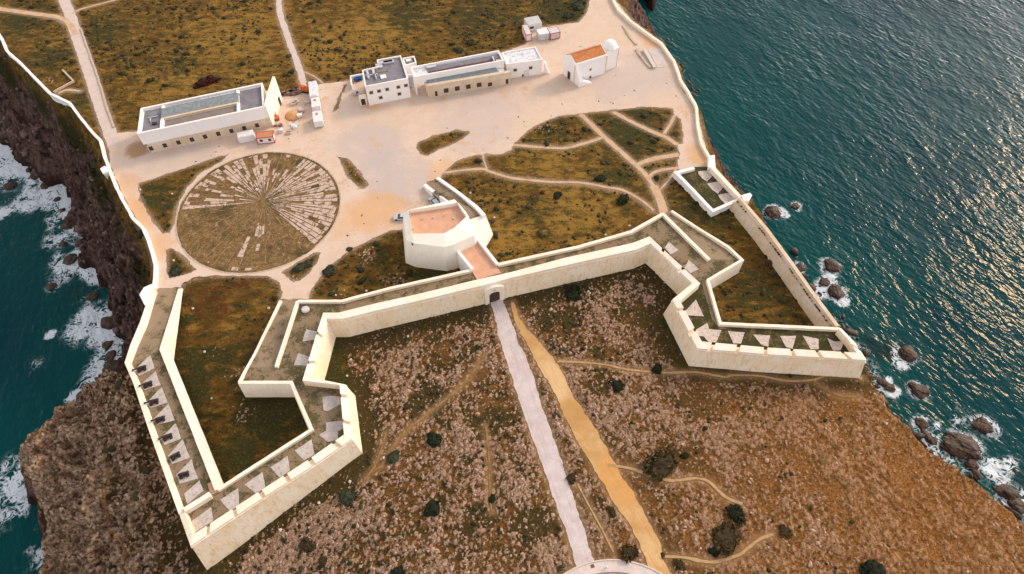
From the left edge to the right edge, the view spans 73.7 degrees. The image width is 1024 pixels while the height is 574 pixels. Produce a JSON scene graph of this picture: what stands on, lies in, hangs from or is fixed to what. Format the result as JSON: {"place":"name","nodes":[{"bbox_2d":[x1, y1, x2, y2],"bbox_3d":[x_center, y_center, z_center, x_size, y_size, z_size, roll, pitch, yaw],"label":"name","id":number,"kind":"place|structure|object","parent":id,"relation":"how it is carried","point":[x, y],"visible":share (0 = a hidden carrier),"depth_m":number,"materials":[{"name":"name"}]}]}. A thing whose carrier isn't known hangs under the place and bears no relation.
{"place":"outdoors","nodes":[
{"label":"outdoors","id":0,"kind":"place"},
{"bbox_2d":[59,0,119,147],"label":"road","id":1,"kind":"structure","parent":0,"point":[110,135],"depth_m":217.03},
{"bbox_2d":[80,28,114,127],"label":"kerb","id":2,"kind":"structure","parent":1,"relation":"on","point":[105,103],"depth_m":216.94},
{"bbox_2d":[99,434,126,557],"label":"footpath","id":3,"kind":"structure","parent":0,"point":[124,552],"depth_m":146.35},
{"bbox_2d":[276,0,306,85],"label":"road","id":4,"kind":"structure","parent":0,"point":[293,52],"depth_m":227.39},
{"bbox_2d":[109,0,707,299],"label":"plaza","id":5,"kind":"structure","parent":0,"point":[414,119],"depth_m":202.79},
{"bbox_2d":[137,83,272,152],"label":"long hall","id":6,"kind":"structure","parent":5,"relation":"on","point":[192,120],"depth_m":198.48,"materials":[{"name":"paint"}]},
{"bbox_2d":[237,129,255,143],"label":"site cabin","id":7,"kind":"object","parent":5,"relation":"on","point":[245,136],"visible":1,"depth_m":199.53,"materials":[{"name":"white metal"}]},
{"bbox_2d":[175,151,340,273],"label":"stone compass","id":8,"kind":"object","parent":5,"relation":"on","point":[279,211],"visible":1,"depth_m":184.86,"materials":[{"name":"stone"}]},
{"bbox_2d":[256,130,275,143],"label":"site cabin","id":9,"kind":"object","parent":5,"relation":"on","point":[264,137],"visible":1,"depth_m":199.40,"materials":[{"name":"red paint"}]},
{"bbox_2d":[264,76,282,124],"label":"end wall","id":10,"kind":"structure","parent":5,"relation":"on","point":[273,102],"depth_m":203.80,"materials":[{"name":"paint"}]},
{"bbox_2d":[285,110,300,120],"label":"sand heap","id":11,"kind":"object","parent":5,"relation":"on","point":[291,115],"visible":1,"depth_m":206.22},
{"bbox_2d":[295,83,308,93],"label":"excavator","id":12,"kind":"object","parent":5,"relation":"on","point":[304,89],"visible":0.94,"depth_m":212.50,"materials":[{"name":"orange metal"}]},
{"bbox_2d":[308,81,318,99],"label":"site trailer","id":13,"kind":"object","parent":5,"relation":"on","point":[313,89],"visible":0.77,"depth_m":210.30,"materials":[{"name":"white metal"}]},
{"bbox_2d":[311,97,321,111],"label":"site trailer","id":14,"kind":"object","parent":5,"relation":"on","point":[315,104],"visible":0.9,"depth_m":206.66,"materials":[{"name":"white metal"}]},
{"bbox_2d":[312,110,323,127],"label":"site trailer","id":15,"kind":"object","parent":5,"relation":"on","point":[317,118],"visible":1,"depth_m":203.31,"materials":[{"name":"white metal"}]},
{"bbox_2d":[408,50,509,97],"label":"long gallery","id":16,"kind":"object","parent":5,"relation":"on","point":[466,73],"visible":1,"depth_m":211.51,"materials":[{"name":"paint"}]},
{"bbox_2d":[536,28,549,40],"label":"site cabin","id":17,"kind":"object","parent":5,"relation":"on","point":[542,34],"visible":1,"depth_m":227.74,"materials":[{"name":"white metal"}]},
{"bbox_2d":[547,26,560,39],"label":"site cabin","id":18,"kind":"object","parent":5,"relation":"on","point":[554,32],"visible":0.88,"depth_m":228.09,"materials":[{"name":"white paint"}]},
{"bbox_2d":[562,39,618,86],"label":"church","id":19,"kind":"structure","parent":5,"relation":"on","point":[580,66],"depth_m":213.55,"materials":[{"name":"paint"}]},
{"bbox_2d":[635,49,651,68],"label":"wall","id":20,"kind":"structure","parent":5,"relation":"on","point":[643,59],"depth_m":222.55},
{"bbox_2d":[643,48,656,68],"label":"wall","id":21,"kind":"structure","parent":5,"relation":"on","point":[649,59],"depth_m":221.94,"materials":[{"name":"stone"}]},
{"bbox_2d":[648,49,666,67],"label":"concrete slab","id":22,"kind":"structure","parent":5,"relation":"on","point":[657,55],"depth_m":223.33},
{"bbox_2d":[0,0,1023,573],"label":"ground","id":23,"kind":"structure","parent":0,"point":[64,472],"depth_m":155.66,"materials":[{"name":"soil"}]},
{"bbox_2d":[0,7,77,34],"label":"footpath","id":24,"kind":"structure","parent":23,"relation":"on","point":[70,25],"depth_m":236.73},
{"bbox_2d":[53,69,74,92],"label":"wall","id":25,"kind":"structure","parent":23,"relation":"on","point":[63,86],"depth_m":215.11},
{"bbox_2d":[0,51,140,573],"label":"cliff rubble","id":26,"kind":"object","parent":23,"relation":"on","point":[79,228],"visible":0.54,"depth_m":223.37,"materials":[{"name":"stone"}]},
{"bbox_2d":[0,34,158,289],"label":"cliff wall","id":27,"kind":"structure","parent":23,"relation":"on","point":[59,99],"depth_m":196.10,"materials":[{"name":"paint"}]},
{"bbox_2d":[100,166,108,178],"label":"sentry turret","id":28,"kind":"object","parent":27,"relation":"attached to","point":[104,170],"visible":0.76,"depth_m":192.21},
{"bbox_2d":[0,46,159,570],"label":"cliff scrub","id":29,"kind":"object","parent":23,"relation":"on","point":[118,382],"visible":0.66,"depth_m":153.82,"materials":[{"name":"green plant"}]},
{"bbox_2d":[168,264,182,276],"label":"shrub","id":30,"kind":"object","parent":23,"relation":"on","point":[175,271],"visible":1,"depth_m":173.29,"materials":[{"name":"green plant"}]},
{"bbox_2d":[195,74,213,87],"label":"shrub","id":31,"kind":"object","parent":23,"relation":"on","point":[204,81],"visible":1,"depth_m":215.26,"materials":[{"name":"red plant"}]},
{"bbox_2d":[125,283,426,569],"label":"bastion","id":32,"kind":"object","parent":23,"relation":"on","point":[220,520],"visible":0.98,"depth_m":145.16,"materials":[{"name":"beige stone"}]},
{"bbox_2d":[139,284,157,304],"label":"sentry turret","id":33,"kind":"object","parent":32,"relation":"attached to","point":[147,293],"visible":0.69,"depth_m":166.24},
{"bbox_2d":[157,433,172,441],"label":"cannon","id":34,"kind":"object","parent":32,"relation":"on","point":[166,437],"visible":1,"depth_m":142.03,"materials":[{"name":"black metal"}]},
{"bbox_2d":[291,262,304,272],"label":"shrub","id":35,"kind":"object","parent":23,"relation":"on","point":[298,267],"visible":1,"depth_m":173.71,"materials":[{"name":"green plant"}]},
{"bbox_2d":[298,536,315,552],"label":"shrub","id":36,"kind":"object","parent":23,"relation":"on","point":[306,544],"visible":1,"depth_m":136.27,"materials":[{"name":"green plant"}]},
{"bbox_2d":[318,555,327,565],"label":"shrub","id":37,"kind":"object","parent":23,"relation":"on","point":[322,560],"visible":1,"depth_m":134.46,"materials":[{"name":"green plant"}]},
{"bbox_2d":[321,264,335,277],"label":"shrub","id":38,"kind":"object","parent":23,"relation":"on","point":[328,270],"visible":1,"depth_m":173.04,"materials":[{"name":"green plant"}]},
{"bbox_2d":[338,489,357,506],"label":"shrub","id":39,"kind":"object","parent":23,"relation":"on","point":[346,496],"visible":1,"depth_m":140.37,"materials":[{"name":"green plant"}]},
{"bbox_2d":[364,432,386,480],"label":"footpath","id":40,"kind":"structure","parent":23,"relation":"on","point":[370,472],"depth_m":145.21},
{"bbox_2d":[350,55,416,105],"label":"cube house","id":41,"kind":"structure","parent":23,"relation":"on","point":[385,79],"depth_m":208.66,"materials":[{"name":"paint"}]},
{"bbox_2d":[386,449,399,463],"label":"shrub","id":42,"kind":"object","parent":23,"relation":"on","point":[392,457],"visible":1,"depth_m":144.74,"materials":[{"name":"green plant"}]},
{"bbox_2d":[390,565,404,573],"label":"shrub","id":43,"kind":"object","parent":23,"relation":"on","point":[396,570],"visible":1,"depth_m":132.15,"materials":[{"name":"green plant"}]},
{"bbox_2d":[372,352,485,472],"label":"footpath","id":44,"kind":"structure","parent":23,"relation":"on","point":[408,429],"depth_m":150.88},
{"bbox_2d":[423,499,440,516],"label":"shrub","id":45,"kind":"object","parent":23,"relation":"on","point":[432,508],"visible":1,"depth_m":138.34,"materials":[{"name":"green plant"}]},
{"bbox_2d":[426,432,442,446],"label":"shrub","id":46,"kind":"object","parent":23,"relation":"on","point":[433,439],"visible":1,"depth_m":146.75,"materials":[{"name":"green plant"}]},
{"bbox_2d":[3,0,889,573],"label":"heath scrub","id":47,"kind":"object","parent":23,"relation":"on","point":[495,208],"visible":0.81,"depth_m":184.70,"materials":[{"name":"green plant"}]},
{"bbox_2d":[403,177,500,278],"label":"gate tower","id":48,"kind":"structure","parent":23,"relation":"on","point":[451,230],"depth_m":171.67,"materials":[{"name":"paint"}]},
{"bbox_2d":[485,426,491,510],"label":"footpath","id":49,"kind":"structure","parent":23,"relation":"on","point":[489,463],"depth_m":144.96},
{"bbox_2d":[324,213,663,336],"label":"curtain wall","id":50,"kind":"structure","parent":23,"relation":"on","point":[466,289],"depth_m":165.96,"materials":[{"name":"paint"}]},
{"bbox_2d":[502,47,548,77],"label":"hall","id":51,"kind":"structure","parent":23,"relation":"on","point":[524,62],"depth_m":215.64,"materials":[{"name":"paint"}]},
{"bbox_2d":[522,24,531,41],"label":"site cabin","id":52,"kind":"object","parent":23,"relation":"on","point":[526,33],"visible":1,"depth_m":227.97,"materials":[{"name":"metal"}]},
{"bbox_2d":[524,16,541,30],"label":"site cabin","id":53,"kind":"object","parent":23,"relation":"on","point":[534,23],"visible":0.8,"depth_m":230.87,"materials":[{"name":"white metal"}]},
{"bbox_2d":[444,168,653,210],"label":"footpath","id":54,"kind":"structure","parent":23,"relation":"on","point":[586,183],"depth_m":191.54,"materials":[{"name":"soil"}]},
{"bbox_2d":[513,137,602,148],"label":"footpath","id":55,"kind":"structure","parent":23,"relation":"on","point":[574,146],"depth_m":199.61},
{"bbox_2d":[566,471,576,485],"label":"shrub","id":56,"kind":"object","parent":23,"relation":"on","point":[570,478],"visible":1,"depth_m":142.40,"materials":[{"name":"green plant"}]},
{"bbox_2d":[564,285,581,303],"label":"shrub","id":57,"kind":"object","parent":23,"relation":"on","point":[572,293],"visible":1,"depth_m":168.72,"materials":[{"name":"green plant"}]},
{"bbox_2d":[136,267,1018,573],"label":"limestone rubble","id":58,"kind":"object","parent":23,"relation":"on","point":[566,463],"visible":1,"depth_m":141.87,"materials":[{"name":"stone"}]},
{"bbox_2d":[572,0,584,10],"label":"shrub","id":59,"kind":"object","parent":23,"relation":"on","point":[578,5],"visible":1,"depth_m":239.02,"materials":[{"name":"green plant"}]},
{"bbox_2d":[577,483,613,551],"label":"footpath","id":60,"kind":"structure","parent":23,"relation":"on","point":[580,489],"depth_m":138.00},
{"bbox_2d":[607,506,616,518],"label":"shrub","id":61,"kind":"object","parent":23,"relation":"on","point":[612,512],"visible":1,"depth_m":138.15,"materials":[{"name":"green plant"}]},
{"bbox_2d":[564,559,662,573],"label":"round forecourt","id":62,"kind":"structure","parent":23,"relation":"on","point":[617,566],"depth_m":132.33,"materials":[{"name":"concrete"}]},
{"bbox_2d":[579,113,653,185],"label":"footpath","id":63,"kind":"structure","parent":23,"relation":"on","point":[613,145],"depth_m":199.38,"materials":[{"name":"soil"}]},
{"bbox_2d":[608,379,625,391],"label":"shrub","id":64,"kind":"object","parent":23,"relation":"on","point":[617,386],"visible":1,"depth_m":154.64,"materials":[{"name":"green plant"}]},
{"bbox_2d":[616,194,628,205],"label":"shrub","id":65,"kind":"object","parent":23,"relation":"on","point":[623,199],"visible":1,"depth_m":186.88,"materials":[{"name":"green plant"}]},
{"bbox_2d":[620,544,638,563],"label":"shrub","id":66,"kind":"object","parent":23,"relation":"on","point":[630,552],"visible":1,"depth_m":133.48,"materials":[{"name":"green plant"}]},
{"bbox_2d":[613,111,677,144],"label":"footpath","id":67,"kind":"structure","parent":23,"relation":"on","point":[645,128],"depth_m":204.00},
{"bbox_2d":[651,363,661,373],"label":"shrub","id":68,"kind":"object","parent":23,"relation":"on","point":[657,368],"visible":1,"depth_m":157.05,"materials":[{"name":"green plant"}]},
{"bbox_2d":[635,153,678,166],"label":"footpath","id":69,"kind":"structure","parent":23,"relation":"on","point":[651,159],"depth_m":196.76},
{"bbox_2d":[650,185,667,212],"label":"footpath","id":70,"kind":"structure","parent":23,"relation":"on","point":[659,197],"depth_m":187.69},
{"bbox_2d":[640,444,678,481],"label":"shrub","id":71,"kind":"object","parent":23,"relation":"on","point":[660,465],"visible":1,"depth_m":143.14,"materials":[{"name":"green plant"}]},
{"bbox_2d":[611,0,709,158],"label":"cliff wall","id":72,"kind":"structure","parent":23,"relation":"on","point":[669,56],"depth_m":218.84,"materials":[{"name":"paint"}]},
{"bbox_2d":[647,167,678,178],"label":"footpath","id":73,"kind":"structure","parent":23,"relation":"on","point":[656,171],"depth_m":194.01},
{"bbox_2d":[608,463,742,504],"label":"footpath","id":74,"kind":"structure","parent":23,"relation":"on","point":[714,486],"depth_m":142.62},
{"bbox_2d":[672,559,686,572],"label":"shrub","id":75,"kind":"object","parent":23,"relation":"on","point":[679,564],"visible":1,"depth_m":132.60,"materials":[{"name":"green plant"}]},
{"bbox_2d":[672,155,741,216],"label":"coastal battery","id":76,"kind":"object","parent":23,"relation":"on","point":[711,189],"visible":0.97,"depth_m":188.68,"materials":[{"name":"paint"}]},
{"bbox_2d":[741,193,751,203],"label":"sentry turret","id":77,"kind":"object","parent":76,"relation":"attached to","point":[746,197],"visible":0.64,"depth_m":184.36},
{"bbox_2d":[557,360,861,381],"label":"footpath","id":78,"kind":"structure","parent":23,"relation":"on","point":[681,372],"depth_m":156.87,"materials":[{"name":"soil"}]},
{"bbox_2d":[708,546,719,557],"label":"shrub","id":79,"kind":"object","parent":23,"relation":"on","point":[716,553],"visible":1,"depth_m":133.84,"materials":[{"name":"green plant"}]},
{"bbox_2d":[661,533,773,563],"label":"footpath","id":80,"kind":"structure","parent":23,"relation":"on","point":[721,560],"depth_m":133.68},
{"bbox_2d":[712,520,742,556],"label":"shrub","id":81,"kind":"object","parent":23,"relation":"on","point":[724,541],"visible":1,"depth_m":134.76,"materials":[{"name":"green plant"}]},
{"bbox_2d":[725,503,746,525],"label":"shrub","id":82,"kind":"object","parent":23,"relation":"on","point":[735,513],"visible":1,"depth_m":137.64,"materials":[{"name":"green plant"}]},
{"bbox_2d":[632,210,865,377],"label":"bastion","id":83,"kind":"object","parent":23,"relation":"on","point":[706,261],"visible":1,"depth_m":157.97,"materials":[{"name":"paint"}]},
{"bbox_2d":[729,198,838,326],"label":"sea wall","id":84,"kind":"structure","parent":23,"relation":"on","point":[814,308],"depth_m":171.50,"materials":[{"name":"beige stone"}]},
{"bbox_2d":[779,524,792,538],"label":"shrub","id":85,"kind":"object","parent":23,"relation":"on","point":[784,531],"visible":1,"depth_m":136.09,"materials":[{"name":"green plant"}]},
{"bbox_2d":[812,379,859,397],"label":"footpath","id":86,"kind":"structure","parent":23,"relation":"on","point":[833,393],"depth_m":153.96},
{"bbox_2d":[658,36,1023,525],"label":"shore rubble","id":87,"kind":"object","parent":23,"relation":"on","point":[974,474],"visible":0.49,"depth_m":201.29,"materials":[{"name":"stone"}]},
{"bbox_2d":[858,559,885,573],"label":"shrub","id":88,"kind":"object","parent":23,"relation":"on","point":[869,566],"visible":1,"depth_m":131.71,"materials":[{"name":"green plant"}]},
{"bbox_2d":[0,0,1023,573],"bbox_3d":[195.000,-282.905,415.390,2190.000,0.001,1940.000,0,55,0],"label":"sea","id":89,"kind":"structure","parent":0,"point":[880,142],"depth_m":237.65,"materials":[{"name":"liquid"}]},
{"bbox_2d":[3,181,17,190],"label":"sea rock","id":90,"kind":"object","parent":89,"relation":"in","point":[7,186],"visible":1,"depth_m":241.44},
{"bbox_2d":[45,282,56,289],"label":"sea rock","id":91,"kind":"object","parent":89,"relation":"in","point":[51,285],"visible":1,"depth_m":216.62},
{"bbox_2d":[60,222,73,228],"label":"sea rock","id":92,"kind":"object","parent":89,"relation":"in","point":[66,225],"visible":0.51,"depth_m":230.98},
{"bbox_2d":[63,253,77,264],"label":"sea rock","id":93,"kind":"object","parent":89,"relation":"in","point":[70,259],"visible":0.99,"depth_m":222.56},
{"bbox_2d":[85,291,98,300],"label":"sea rock","id":94,"kind":"object","parent":89,"relation":"in","point":[92,295],"visible":1,"depth_m":214.55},
{"bbox_2d":[100,316,112,329],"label":"sea rock","id":95,"kind":"object","parent":89,"relation":"in","point":[106,322],"visible":0.73,"depth_m":208.33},
{"bbox_2d":[101,340,112,349],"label":"sea rock","id":96,"kind":"object","parent":89,"relation":"in","point":[106,345],"visible":1,"depth_m":204.38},
{"bbox_2d":[102,360,115,370],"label":"sea rock","id":97,"kind":"object","parent":89,"relation":"in","point":[107,364],"visible":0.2,"depth_m":199.64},
{"bbox_2d":[105,350,116,360],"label":"sea rock","id":98,"kind":"object","parent":89,"relation":"in","point":[110,355],"visible":1,"depth_m":202.31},
{"bbox_2d":[765,206,780,218],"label":"sea rock","id":99,"kind":"object","parent":89,"relation":"in","point":[773,212],"visible":1,"depth_m":233.92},
{"bbox_2d":[796,263,806,272],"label":"sea rock","id":100,"kind":"object","parent":89,"relation":"in","point":[801,267],"visible":0.64,"depth_m":220.91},
{"bbox_2d":[819,277,829,286],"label":"sea rock","id":101,"kind":"object","parent":89,"relation":"in","point":[823,281],"visible":1,"depth_m":217.55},
{"bbox_2d":[824,258,841,272],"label":"sea rock","id":102,"kind":"object","parent":89,"relation":"in","point":[831,265],"visible":1,"depth_m":220.82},
{"bbox_2d":[827,284,844,299],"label":"sea rock","id":103,"kind":"object","parent":89,"relation":"in","point":[836,292],"visible":1,"depth_m":215.10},
{"bbox_2d":[876,378,887,386],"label":"sea rock","id":104,"kind":"object","parent":89,"relation":"in","point":[882,382],"visible":1,"depth_m":197.31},
{"bbox_2d":[884,383,895,392],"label":"sea rock","id":105,"kind":"object","parent":89,"relation":"in","point":[889,387],"visible":1,"depth_m":196.28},
{"bbox_2d":[898,345,917,361],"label":"sea rock","id":106,"kind":"object","parent":89,"relation":"in","point":[907,353],"visible":1,"depth_m":202.11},
{"bbox_2d":[907,381,930,398],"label":"sea rock","id":107,"kind":"object","parent":89,"relation":"in","point":[920,391],"visible":1,"depth_m":195.57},
{"bbox_2d":[915,418,928,428],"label":"sea rock","id":108,"kind":"object","parent":89,"relation":"in","point":[921,423],"visible":1,"depth_m":189.83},
{"bbox_2d":[925,435,937,444],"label":"sea rock","id":109,"kind":"object","parent":89,"relation":"in","point":[931,439],"visible":1,"depth_m":187.22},
{"bbox_2d":[940,432,982,459],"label":"sea rock","id":110,"kind":"object","parent":89,"relation":"in","point":[959,445],"visible":0.99,"depth_m":185.23,"materials":[{"name":"stone"}]},
{"bbox_2d":[965,458,979,469],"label":"sea rock","id":111,"kind":"object","parent":89,"relation":"in","point":[971,463],"visible":1,"depth_m":183.05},
{"bbox_2d":[971,417,993,434],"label":"sea rock","id":112,"kind":"object","parent":89,"relation":"in","point":[982,425],"visible":1,"depth_m":189.22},
{"bbox_2d":[992,484,1021,499],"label":"sea rock","id":113,"kind":"object","parent":89,"relation":"in","point":[1007,491],"visible":1,"depth_m":178.68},
{"bbox_2d":[1007,498,1023,514],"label":"sea rock","id":114,"kind":"object","parent":89,"relation":"in","point":[1017,504],"visible":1,"depth_m":176.67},
{"bbox_2d":[491,300,593,565],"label":"road","id":115,"kind":"structure","parent":0,"point":[520,371],"depth_m":148.52,"materials":[{"name":"grey concrete"}]},
{"bbox_2d":[511,302,670,573],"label":"dirt track","id":116,"kind":"structure","parent":0,"point":[595,450],"depth_m":145.91,"materials":[{"name":"soil"}]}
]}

